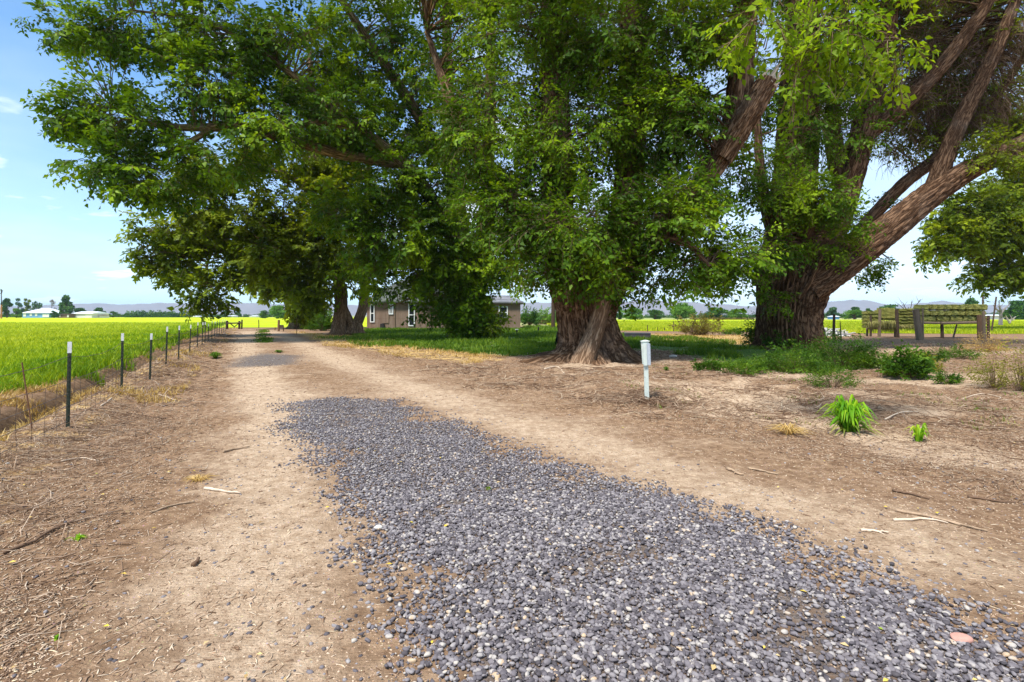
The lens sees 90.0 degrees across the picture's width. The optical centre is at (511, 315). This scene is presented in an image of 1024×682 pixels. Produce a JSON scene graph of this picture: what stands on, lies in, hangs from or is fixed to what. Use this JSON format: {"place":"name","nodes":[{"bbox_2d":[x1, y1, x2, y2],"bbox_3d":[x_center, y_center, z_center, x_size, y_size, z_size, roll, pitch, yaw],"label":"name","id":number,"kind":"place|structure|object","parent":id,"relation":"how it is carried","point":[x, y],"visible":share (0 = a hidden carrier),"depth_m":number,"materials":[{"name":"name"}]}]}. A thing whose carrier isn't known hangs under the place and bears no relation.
{"place":"outdoors","nodes":[
{"label":"outdoors","id":0,"kind":"place"},
{"bbox_2d":[0,322,229,393],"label":"field grass","id":1,"kind":"structure","parent":0,"point":[58,338],"depth_m":24.96,"materials":[{"name":"plant"}]},
{"bbox_2d":[0,317,366,374],"bbox_3d":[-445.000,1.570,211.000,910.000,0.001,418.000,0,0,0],"label":"field","id":2,"kind":"structure","parent":0,"point":[263,322],"depth_m":157.63,"materials":[{"name":"plant"}]},
{"bbox_2d":[0,298,13,317],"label":"tree","id":3,"kind":"object","parent":2,"relation":"on","point":[6,302],"visible":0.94,"depth_m":329.29,"materials":[{"name":"plant"}]},
{"bbox_2d":[22,298,30,312],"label":"tree","id":4,"kind":"object","parent":2,"relation":"on","point":[27,305],"visible":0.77,"depth_m":359.44,"materials":[{"name":"green plant"}]},
{"bbox_2d":[30,301,42,310],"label":"tree","id":5,"kind":"object","parent":2,"relation":"on","point":[36,305],"visible":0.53,"depth_m":368.85,"materials":[{"name":"green plant"}]},
{"bbox_2d":[22,308,58,317],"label":"house","id":6,"kind":"structure","parent":2,"relation":"on","point":[42,313],"depth_m":340.00,"materials":[{"name":"white paint"}]},
{"bbox_2d":[58,314,74,317],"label":"shed","id":7,"kind":"structure","parent":2,"relation":"on","point":[66,316],"depth_m":325.00,"materials":[{"name":"brown wood"}]},
{"bbox_2d":[71,311,109,317],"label":"barn","id":8,"kind":"structure","parent":2,"relation":"on","point":[89,314],"depth_m":330.66,"materials":[{"name":"grey metal"}]},
{"bbox_2d":[124,310,192,316],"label":"treeline","id":9,"kind":"object","parent":2,"relation":"on","point":[143,313],"visible":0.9,"depth_m":396.85,"materials":[{"name":"plant"}]},
{"bbox_2d":[268,305,285,318],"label":"tree","id":10,"kind":"object","parent":2,"relation":"on","point":[277,312],"visible":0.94,"depth_m":248.51,"materials":[{"name":"plant"}]},
{"bbox_2d":[251,329,275,342],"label":"grass","id":11,"kind":"structure","parent":0,"point":[263,339],"depth_m":35.27,"materials":[{"name":"plant"}]},
{"bbox_2d":[248,396,678,493],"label":"gravel","id":12,"kind":"structure","parent":0,"point":[408,450],"depth_m":5.78,"materials":[{"name":"gravel"}]},
{"bbox_2d":[2,300,1018,315],"bbox_3d":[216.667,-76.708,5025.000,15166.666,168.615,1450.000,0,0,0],"label":"hills","id":13,"kind":"structure","parent":0,"point":[256,308],"depth_m":4960.32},
{"bbox_2d":[0,316,1023,681],"bbox_3d":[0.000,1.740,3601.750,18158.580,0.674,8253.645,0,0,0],"label":"ground","id":14,"kind":"structure","parent":0,"point":[742,428],"depth_m":7.22,"materials":[{"name":"soil"}]},
{"bbox_2d":[10,308,21,317],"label":"bush","id":15,"kind":"object","parent":14,"relation":"on","point":[18,313],"visible":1,"depth_m":325.38,"materials":[{"name":"green plant"}]},
{"bbox_2d":[13,298,24,317],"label":"tree","id":16,"kind":"object","parent":14,"relation":"on","point":[17,304],"visible":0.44,"depth_m":349.94,"materials":[{"name":"green plant"}]},
{"bbox_2d":[21,362,32,428],"bbox_3d":[-6.322,1.230,6.702,0.198,1.233,0.019,0,0,0],"label":"stake","id":17,"kind":"object","parent":14,"relation":"on","point":[26,394],"visible":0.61,"depth_m":6.70,"materials":[{"name":"metal"}]},
{"bbox_2d":[3,517,86,553],"bbox_3d":[-3.381,1.588,3.731,0.088,0.038,0.586,0,0,2],"label":"stick","id":18,"kind":"object","parent":14,"relation":"on","point":[29,542],"visible":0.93,"depth_m":3.59,"materials":[{"name":"wood"}]},
{"bbox_2d":[58,294,74,313],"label":"tree","id":19,"kind":"object","parent":14,"relation":"on","point":[65,306],"visible":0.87,"depth_m":343.50,"materials":[{"name":"plant"}]},
{"bbox_2d":[0,320,225,458],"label":"wire fence","id":20,"kind":"object","parent":14,"relation":"on","point":[69,379],"visible":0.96,"depth_m":9.09,"materials":[{"name":"metal"}]},
{"bbox_2d":[0,332,262,530],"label":"dry brush","id":21,"kind":"object","parent":14,"relation":"on","point":[52,509],"visible":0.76,"depth_m":6.50,"materials":[{"name":"plant"}]},
{"bbox_2d":[110,314,273,316],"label":"treeline","id":22,"kind":"object","parent":14,"relation":"on","point":[216,315],"visible":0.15,"depth_m":468.40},
{"bbox_2d":[226,320,242,328],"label":"brace frame","id":23,"kind":"object","parent":14,"relation":"on","point":[238,323],"visible":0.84,"depth_m":60.14,"materials":[{"name":"brown wood"}]},
{"bbox_2d":[107,5,409,334],"bbox_3d":[-18.482,-11.884,40.559,21.295,27.093,10.404,0,0,-22],"label":"tree","id":24,"kind":"object","parent":14,"relation":"on","point":[248,258],"visible":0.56,"depth_m":37.97,"materials":[{"name":"green plant"}]},
{"bbox_2d":[258,310,269,317],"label":"tree","id":25,"kind":"object","parent":14,"relation":"on","point":[263,313],"visible":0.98,"depth_m":278.40,"materials":[{"name":"plant"}]},
{"bbox_2d":[10,0,541,339],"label":"tree","id":26,"kind":"object","parent":14,"relation":"on","point":[463,280],"visible":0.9,"depth_m":28.20,"materials":[{"name":"green plant"}]},
{"bbox_2d":[240,243,355,328],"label":"tree","id":27,"kind":"object","parent":14,"relation":"on","point":[267,294],"visible":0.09,"depth_m":58.39,"materials":[{"name":"green plant"}]},
{"bbox_2d":[304,310,333,330],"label":"bush","id":28,"kind":"object","parent":14,"relation":"on","point":[324,323],"visible":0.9,"depth_m":52.51,"materials":[{"name":"green plant"}]},
{"bbox_2d":[0,328,751,440],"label":"dry grass","id":29,"kind":"structure","parent":14,"relation":"on","point":[13,401],"depth_m":10.79,"materials":[{"name":"plant"}]},
{"bbox_2d":[367,280,523,328],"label":"house","id":30,"kind":"structure","parent":14,"relation":"on","point":[391,317],"depth_m":61.00,"materials":[{"name":"brown"}]},
{"bbox_2d":[370,304,374,321],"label":"window","id":31,"kind":"structure","parent":30,"relation":"in","point":[372,308],"depth_m":60.95,"materials":[{"name":"white paint"}]},
{"bbox_2d":[408,304,414,325],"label":"window","id":32,"kind":"structure","parent":30,"relation":"in","point":[410,313],"depth_m":60.95,"materials":[{"name":"white paint"}]},
{"bbox_2d":[0,404,1017,680],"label":"fallen leaves","id":33,"kind":"object","parent":14,"relation":"on","point":[620,526],"visible":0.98,"depth_m":2.93,"materials":[{"name":"brown plant"}]},
{"bbox_2d":[0,339,1023,681],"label":"twig litter","id":34,"kind":"object","parent":14,"relation":"on","point":[188,649],"visible":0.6,"depth_m":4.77,"materials":[{"name":"wood"}]},
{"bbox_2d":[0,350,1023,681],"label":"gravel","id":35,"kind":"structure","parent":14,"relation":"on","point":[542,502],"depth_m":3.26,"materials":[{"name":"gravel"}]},
{"bbox_2d":[0,361,1023,681],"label":"dirt clods","id":36,"kind":"object","parent":14,"relation":"on","point":[382,531],"visible":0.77,"depth_m":4.62,"materials":[{"name":"soil"}]},
{"bbox_2d":[520,303,541,325],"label":"bush","id":37,"kind":"object","parent":14,"relation":"on","point":[531,319],"visible":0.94,"depth_m":80.59,"materials":[{"name":"plant"}]},
{"bbox_2d":[529,306,556,324],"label":"bush","id":38,"kind":"object","parent":14,"relation":"on","point":[546,318],"visible":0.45,"depth_m":89.90,"materials":[{"name":"plant"}]},
{"bbox_2d":[551,298,554,326],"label":"utility pole","id":39,"kind":"object","parent":14,"relation":"on","point":[552,315],"visible":0.1,"depth_m":63.81,"materials":[{"name":"brown wood"}]},
{"bbox_2d":[315,324,891,373],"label":"grass","id":40,"kind":"structure","parent":14,"relation":"on","point":[525,334],"depth_m":27.55,"materials":[{"name":"plant"}]},
{"bbox_2d":[620,308,643,319],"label":"tree","id":41,"kind":"object","parent":14,"relation":"on","point":[637,314],"visible":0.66,"depth_m":188.89,"materials":[{"name":"plant"}]},
{"bbox_2d":[534,387,730,409],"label":"twig litter","id":42,"kind":"object","parent":14,"relation":"on","point":[633,396],"visible":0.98,"depth_m":9.38,"materials":[{"name":"wood"}]},
{"bbox_2d":[624,332,650,338],"bbox_3d":[8.174,1.354,33.391,1.660,0.465,0.740,0,0,8],"label":"trough","id":43,"kind":"object","parent":14,"relation":"on","point":[640,334],"visible":0.7,"depth_m":33.10,"materials":[{"name":"metal"}]},
{"bbox_2d":[520,314,755,317],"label":"treeline","id":44,"kind":"object","parent":14,"relation":"on","point":[670,316],"visible":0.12,"depth_m":328.44,"materials":[{"name":"plant"}]},
{"bbox_2d":[640,340,650,398],"bbox_3d":[2.478,1.200,9.500,0.176,1.491,0.136,0,0,6],"label":"utility post","id":45,"kind":"object","parent":14,"relation":"on","point":[646,353],"visible":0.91,"depth_m":9.47,"materials":[{"name":"white paint"}]},
{"bbox_2d":[643,343,646,365],"bbox_3d":[2.458,0.723,9.454,0.077,0.417,0.041,0,0,6],"label":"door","id":46,"kind":"structure","parent":45,"relation":"in","point":[644,344],"depth_m":9.44,"materials":[{"name":"white paint"}]},
{"bbox_2d":[647,309,662,318],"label":"tree","id":47,"kind":"object","parent":14,"relation":"on","point":[653,314],"visible":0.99,"depth_m":204.69,"materials":[{"name":"plant"}]},
{"bbox_2d":[392,0,941,365],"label":"tree","id":48,"kind":"object","parent":14,"relation":"on","point":[592,272],"visible":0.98,"depth_m":17.56,"materials":[{"name":"green plant"}]},
{"bbox_2d":[666,302,698,319],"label":"tree","id":49,"kind":"object","parent":14,"relation":"on","point":[683,310],"visible":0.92,"depth_m":197.14,"materials":[{"name":"plant"}]},
{"bbox_2d":[668,311,727,334],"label":"bush","id":50,"kind":"object","parent":14,"relation":"on","point":[694,328],"visible":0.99,"depth_m":41.02,"materials":[{"name":"brown plant"}]},
{"bbox_2d":[690,356,726,370],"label":"weed","id":51,"kind":"object","parent":14,"relation":"on","point":[705,365],"visible":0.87,"depth_m":14.09,"materials":[{"name":"green plant"}]},
{"bbox_2d":[699,307,728,317],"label":"tree","id":52,"kind":"object","parent":14,"relation":"on","point":[716,314],"visible":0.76,"depth_m":197.81,"materials":[{"name":"plant"}]},
{"bbox_2d":[413,359,1023,459],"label":"twig litter","id":53,"kind":"object","parent":14,"relation":"on","point":[810,402],"visible":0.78,"depth_m":9.62,"materials":[{"name":"wood"}]},
{"bbox_2d":[721,327,741,334],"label":"weed","id":54,"kind":"object","parent":14,"relation":"on","point":[736,331],"visible":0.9,"depth_m":42.33,"materials":[{"name":"green plant"}]},
{"bbox_2d":[726,309,747,318],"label":"tree","id":55,"kind":"object","parent":14,"relation":"on","point":[732,314],"visible":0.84,"depth_m":196.71,"materials":[{"name":"plant"}]},
{"bbox_2d":[716,354,771,376],"bbox_3d":[6.099,1.324,13.473,1.233,0.659,1.153,0,0,-35],"label":"weed","id":56,"kind":"object","parent":14,"relation":"on","point":[733,367],"visible":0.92,"depth_m":13.37,"materials":[{"name":"green plant"}]},
{"bbox_2d":[738,311,755,344],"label":"bush","id":57,"kind":"object","parent":14,"relation":"on","point":[750,335],"visible":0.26,"depth_m":25.53,"materials":[{"name":"green plant"}]},
{"bbox_2d":[760,327,795,347],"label":"bush","id":58,"kind":"object","parent":14,"relation":"on","point":[778,341],"visible":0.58,"depth_m":23.28,"materials":[{"name":"green plant"}]},
{"bbox_2d":[763,422,810,437],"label":"grass clump","id":59,"kind":"object","parent":14,"relation":"on","point":[787,431],"visible":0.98,"depth_m":6.85,"materials":[{"name":"plant"}]},
{"bbox_2d":[751,335,836,373],"bbox_3d":[7.827,1.117,14.155,2.437,1.170,1.992,0,0,0],"label":"weed","id":60,"kind":"object","parent":14,"relation":"on","point":[788,362],"visible":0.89,"depth_m":14.04,"materials":[{"name":"green plant"}]},
{"bbox_2d":[623,347,1022,432],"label":"seedlings","id":61,"kind":"object","parent":14,"relation":"on","point":[1003,419],"visible":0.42,"depth_m":9.71,"materials":[{"name":"plant"}]},
{"bbox_2d":[800,356,865,388],"bbox_3d":[6.881,1.243,10.988,1.298,0.848,1.201,0,0,0],"label":"weed","id":62,"kind":"object","parent":14,"relation":"on","point":[846,380],"visible":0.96,"depth_m":10.94,"materials":[{"name":"green plant"}]},
{"bbox_2d":[825,307,840,315],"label":"tree","id":63,"kind":"object","parent":14,"relation":"on","point":[831,311],"visible":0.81,"depth_m":214.23,"materials":[{"name":"green plant"}]},
{"bbox_2d":[832,314,835,339],"bbox_3d":[20.111,0.866,32.000,0.194,1.870,0.169,0,0,0],"label":"fence post","id":64,"kind":"object","parent":14,"relation":"on","point":[833,324],"visible":0.72,"depth_m":31.94,"materials":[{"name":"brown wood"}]},
{"bbox_2d":[824,328,854,335],"bbox_3d":[25.481,1.353,40.478,3.044,0.826,3.210,0,0,0],"label":"debris pile","id":65,"kind":"object","parent":14,"relation":"on","point":[842,333],"visible":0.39,"depth_m":39.74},
{"bbox_2d":[793,326,887,368],"bbox_3d":[9.934,0.960,15.612,2.795,1.301,2.474,0,0,0],"label":"weed","id":66,"kind":"object","parent":14,"relation":"on","point":[854,357],"visible":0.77,"depth_m":15.31,"materials":[{"name":"green plant"}]},
{"bbox_2d":[812,394,885,436],"bbox_3d":[4.601,1.344,6.999,0.834,0.540,0.865,0,0,0],"label":"grass clump","id":67,"kind":"object","parent":14,"relation":"on","point":[849,413],"visible":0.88,"depth_m":6.89,"materials":[{"name":"plant"}]},
{"bbox_2d":[842,310,861,319],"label":"bush","id":68,"kind":"object","parent":14,"relation":"on","point":[853,314],"visible":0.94,"depth_m":199.75,"materials":[{"name":"green plant"}]},
{"bbox_2d":[707,0,1023,351],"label":"tree","id":69,"kind":"object","parent":14,"relation":"on","point":[829,253],"visible":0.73,"depth_m":23.44,"materials":[{"name":"green plant"}]},
{"bbox_2d":[839,338,892,366],"bbox_3d":[10.637,1.149,15.349,1.481,0.943,1.385,0,0,0],"label":"weed","id":70,"kind":"object","parent":14,"relation":"on","point":[868,360],"visible":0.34,"depth_m":15.20,"materials":[{"name":"green plant"}]},
{"bbox_2d":[866,308,923,339],"bbox_3d":[27.532,0.686,36.951,3.422,2.382,6.416,0,0,38],"label":"hay rack","id":71,"kind":"object","parent":14,"relation":"on","point":[919,329],"visible":0.71,"depth_m":34.57,"materials":[{"name":"brown wood"}]},
{"bbox_2d":[867,320,913,333],"bbox_3d":[27.456,0.865,36.914,3.939,1.042,0.605,0,0,0],"label":"loose hay","id":72,"kind":"object","parent":71,"relation":"hanging from","point":[886,324],"visible":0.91,"depth_m":36.82},
{"bbox_2d":[874,339,937,380],"bbox_3d":[10.013,1.141,13.046,1.308,1.095,1.284,0,0,12],"label":"leafy bush","id":73,"kind":"object","parent":14,"relation":"on","point":[907,365],"visible":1,"depth_m":12.84,"materials":[{"name":"green plant"}]},
{"bbox_2d":[824,312,998,317],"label":"treeline","id":74,"kind":"object","parent":14,"relation":"on","point":[843,315],"visible":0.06,"depth_m":328.61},
{"bbox_2d":[903,423,930,441],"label":"grass clump","id":75,"kind":"object","parent":14,"relation":"on","point":[919,433],"visible":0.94,"depth_m":6.54,"materials":[{"name":"plant"}]},
{"bbox_2d":[919,352,945,371],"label":"leafy bush","id":76,"kind":"object","parent":14,"relation":"on","point":[937,366],"visible":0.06,"depth_m":13.57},
{"bbox_2d":[914,344,951,362],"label":"weed","id":77,"kind":"object","parent":14,"relation":"on","point":[940,354],"visible":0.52,"depth_m":17.29,"materials":[{"name":"green plant"}]},
{"bbox_2d":[930,368,964,384],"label":"weed","id":78,"kind":"object","parent":14,"relation":"on","point":[949,379],"visible":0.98,"depth_m":11.78,"materials":[{"name":"green plant"}]},
{"bbox_2d":[921,311,989,339],"bbox_3d":[31.453,0.859,35.671,5.545,2.306,2.844,0,0,0],"label":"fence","id":79,"kind":"object","parent":14,"relation":"on","point":[981,322],"visible":0.8,"depth_m":35.32,"materials":[{"name":"brown wood"}]},
{"bbox_2d":[920,316,935,321],"bbox_3d":[29.300,0.238,36.253,0.951,0.430,0.762,0,0,0],"label":"hay bale","id":80,"kind":"object","parent":79,"relation":"on","point":[930,318],"visible":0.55,"depth_m":35.90},
{"bbox_2d":[920,310,929,315],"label":"hay bale","id":81,"kind":"object","parent":80,"relation":"on","point":[926,312],"visible":0.49,"depth_m":35.89},
{"bbox_2d":[913,305,928,309],"bbox_3d":[29.051,-0.568,36.372,0.488,0.403,0.991,1,1,1],"label":"hay bale","id":82,"kind":"object","parent":81,"relation":"on","point":[920,307],"visible":0.83,"depth_m":36.11},
{"bbox_2d":[935,316,948,321],"bbox_3d":[30.230,0.236,36.245,0.953,0.413,0.757,-1,2,0],"label":"hay bale","id":83,"kind":"object","parent":79,"relation":"on","point":[942,319],"visible":0.78,"depth_m":35.91},
{"bbox_2d":[948,316,961,321],"bbox_3d":[31.161,0.235,36.248,0.951,0.414,0.754,1,1,-1],"label":"hay bale","id":84,"kind":"object","parent":79,"relation":"on","point":[954,318],"visible":0.71,"depth_m":35.91},
{"bbox_2d":[961,316,975,320],"bbox_3d":[32.089,0.238,36.253,0.951,0.430,0.762,1,0,-3],"label":"hay bale","id":85,"kind":"object","parent":79,"relation":"on","point":[968,318],"visible":0.66,"depth_m":35.91},
{"bbox_2d":[935,342,983,359],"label":"weed","id":86,"kind":"object","parent":14,"relation":"on","point":[964,355],"visible":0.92,"depth_m":19.10,"materials":[{"name":"green plant"}]},
{"bbox_2d":[910,155,1023,302],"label":"tree","id":87,"kind":"object","parent":14,"relation":"on","point":[985,227],"visible":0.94,"depth_m":49.09,"materials":[{"name":"green plant"}]},
{"bbox_2d":[963,297,978,304],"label":"tree","id":88,"kind":"object","parent":14,"relation":"on","point":[972,300],"visible":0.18,"depth_m":234.02,"materials":[{"name":"plant"}]},
{"bbox_2d":[954,331,1016,352],"bbox_3d":[20.249,1.169,21.986,2.195,1.015,1.963,0,0,0],"label":"weed","id":89,"kind":"object","parent":14,"relation":"on","point":[990,347],"visible":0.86,"depth_m":21.86,"materials":[{"name":"plant"}]},
{"bbox_2d":[959,341,1022,389],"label":"weed","id":90,"kind":"object","parent":14,"relation":"on","point":[992,382],"visible":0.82,"depth_m":10.98,"materials":[{"name":"plant"}]},
{"bbox_2d":[981,337,1023,390],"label":"weed","id":91,"kind":"object","parent":14,"relation":"on","point":[1021,380],"visible":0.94,"depth_m":10.42,"materials":[{"name":"plant"}]},
{"bbox_2d":[997,300,1023,319],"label":"tree","id":92,"kind":"object","parent":14,"relation":"on","point":[1014,308],"visible":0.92,"depth_m":188.78,"materials":[{"name":"plant"}]},
{"bbox_2d":[0,0,1023,306],"label":"sky","id":93,"kind":"structure","parent":0,"point":[53,246],"materials":[{"name":"blue"}]},
{"bbox_2d":[27,329,1023,681],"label":"driveway","id":94,"kind":"structure","parent":0,"point":[277,385],"depth_m":3.81,"materials":[{"name":"soil"}]},
{"bbox_2d":[149,501,194,512],"bbox_3d":[-2.824,1.584,4.254,0.049,0.022,0.331,0,0,36],"label":"stick","id":95,"kind":"object","parent":94,"relation":"on","point":[161,508],"visible":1,"depth_m":4.24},
{"bbox_2d":[180,473,218,485],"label":"grass clump","id":96,"kind":"object","parent":94,"relation":"on","point":[197,478],"visible":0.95,"depth_m":4.94,"materials":[{"name":"plant"}]},
{"bbox_2d":[203,487,240,493],"bbox_3d":[-2.621,1.580,4.629,0.397,0.029,0.032,0,0,16],"label":"stick","id":97,"kind":"object","parent":94,"relation":"on","point":[212,489],"visible":1,"depth_m":4.63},
{"bbox_2d":[860,528,888,533],"bbox_3d":[2.660,1.583,3.759,0.179,0.024,0.052,0,0,24],"label":"stick","id":98,"kind":"object","parent":94,"relation":"on","point":[868,530],"visible":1,"depth_m":3.76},
{"bbox_2d":[892,489,933,498],"bbox_3d":[3.545,1.586,4.534,0.046,0.021,0.298,0,0,-36],"label":"stick","id":99,"kind":"object","parent":94,"relation":"on","point":[900,491],"visible":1,"depth_m":4.55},
{"bbox_2d":[892,517,947,522],"bbox_3d":[3.139,1.578,3.959,0.387,0.023,0.108,0,0,0],"label":"stick","id":100,"kind":"object","parent":94,"relation":"on","point":[908,519],"visible":1,"depth_m":3.95,"materials":[{"name":"wood"}]},
{"bbox_2d":[895,508,987,530],"bbox_3d":[3.310,1.577,3.967,0.551,0.024,0.044,0,0,45],"label":"stick","id":101,"kind":"object","parent":94,"relation":"on","point":[916,513],"visible":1,"depth_m":3.99,"materials":[{"name":"wood"}]},
{"bbox_2d":[950,632,973,643],"bbox_3d":[2.197,1.578,2.502,0.097,0.040,0.066,0,0,0],"label":"stone","id":102,"kind":"object","parent":94,"relation":"on","point":[958,636],"visible":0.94,"depth_m":2.49,"materials":[{"name":"stone"}]},
{"bbox_2d":[967,495,1015,503],"bbox_3d":[4.157,1.597,4.434,0.041,0.042,0.322,0,0,-45],"label":"stick","id":103,"kind":"object","parent":94,"relation":"on","point":[982,498],"visible":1,"depth_m":4.45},
{"bbox_2d":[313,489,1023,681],"bbox_3d":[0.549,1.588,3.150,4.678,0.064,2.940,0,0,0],"label":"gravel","id":104,"kind":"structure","parent":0,"point":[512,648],"depth_m":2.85,"materials":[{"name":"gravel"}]},
{"bbox_2d":[547,320,1023,333],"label":"field","id":105,"kind":"structure","parent":0,"point":[825,320],"depth_m":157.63,"materials":[{"name":"plant"}]},
{"bbox_2d":[694,317,752,319],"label":"treeline","id":106,"kind":"object","parent":105,"relation":"on","point":[733,318],"visible":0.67,"depth_m":187.54,"materials":[{"name":"green plant"}]},
{"bbox_2d":[991,297,996,330],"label":"fence post","id":107,"kind":"object","parent":105,"relation":"on","point":[993,314],"visible":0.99,"depth_m":44.47,"materials":[{"name":"brown wood"}]},
{"bbox_2d":[993,299,1010,324],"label":"dead tree","id":108,"kind":"object","parent":105,"relation":"on","point":[1000,313],"visible":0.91,"depth_m":61.92,"materials":[{"name":"grey wood"}]},
{"bbox_2d":[862,314,877,317],"bbox_3d":[26.461,0.058,37.804,0.918,0.267,0.813,-1,1,2],"label":"hay bale","id":109,"kind":"object","parent":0,"point":[868,316],"visible":0.82,"depth_m":37.52},
{"bbox_2d":[861,311,877,314],"bbox_3d":[26.463,-0.189,37.794,0.920,0.256,0.808,0,0,-1],"label":"hay bale","id":110,"kind":"object","parent":109,"relation":"on","point":[869,312],"visible":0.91,"depth_m":37.52},
{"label":"hay bale","id":111,"kind":"object","parent":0,"visible":0},
{"bbox_2d":[874,308,894,319],"bbox_3d":[27.427,-0.098,37.600,1.195,0.966,0.889,0,0,1],"label":"hay bale","id":112,"kind":"object","parent":111,"relation":"on","point":[887,313],"visible":0.71,"depth_m":37.20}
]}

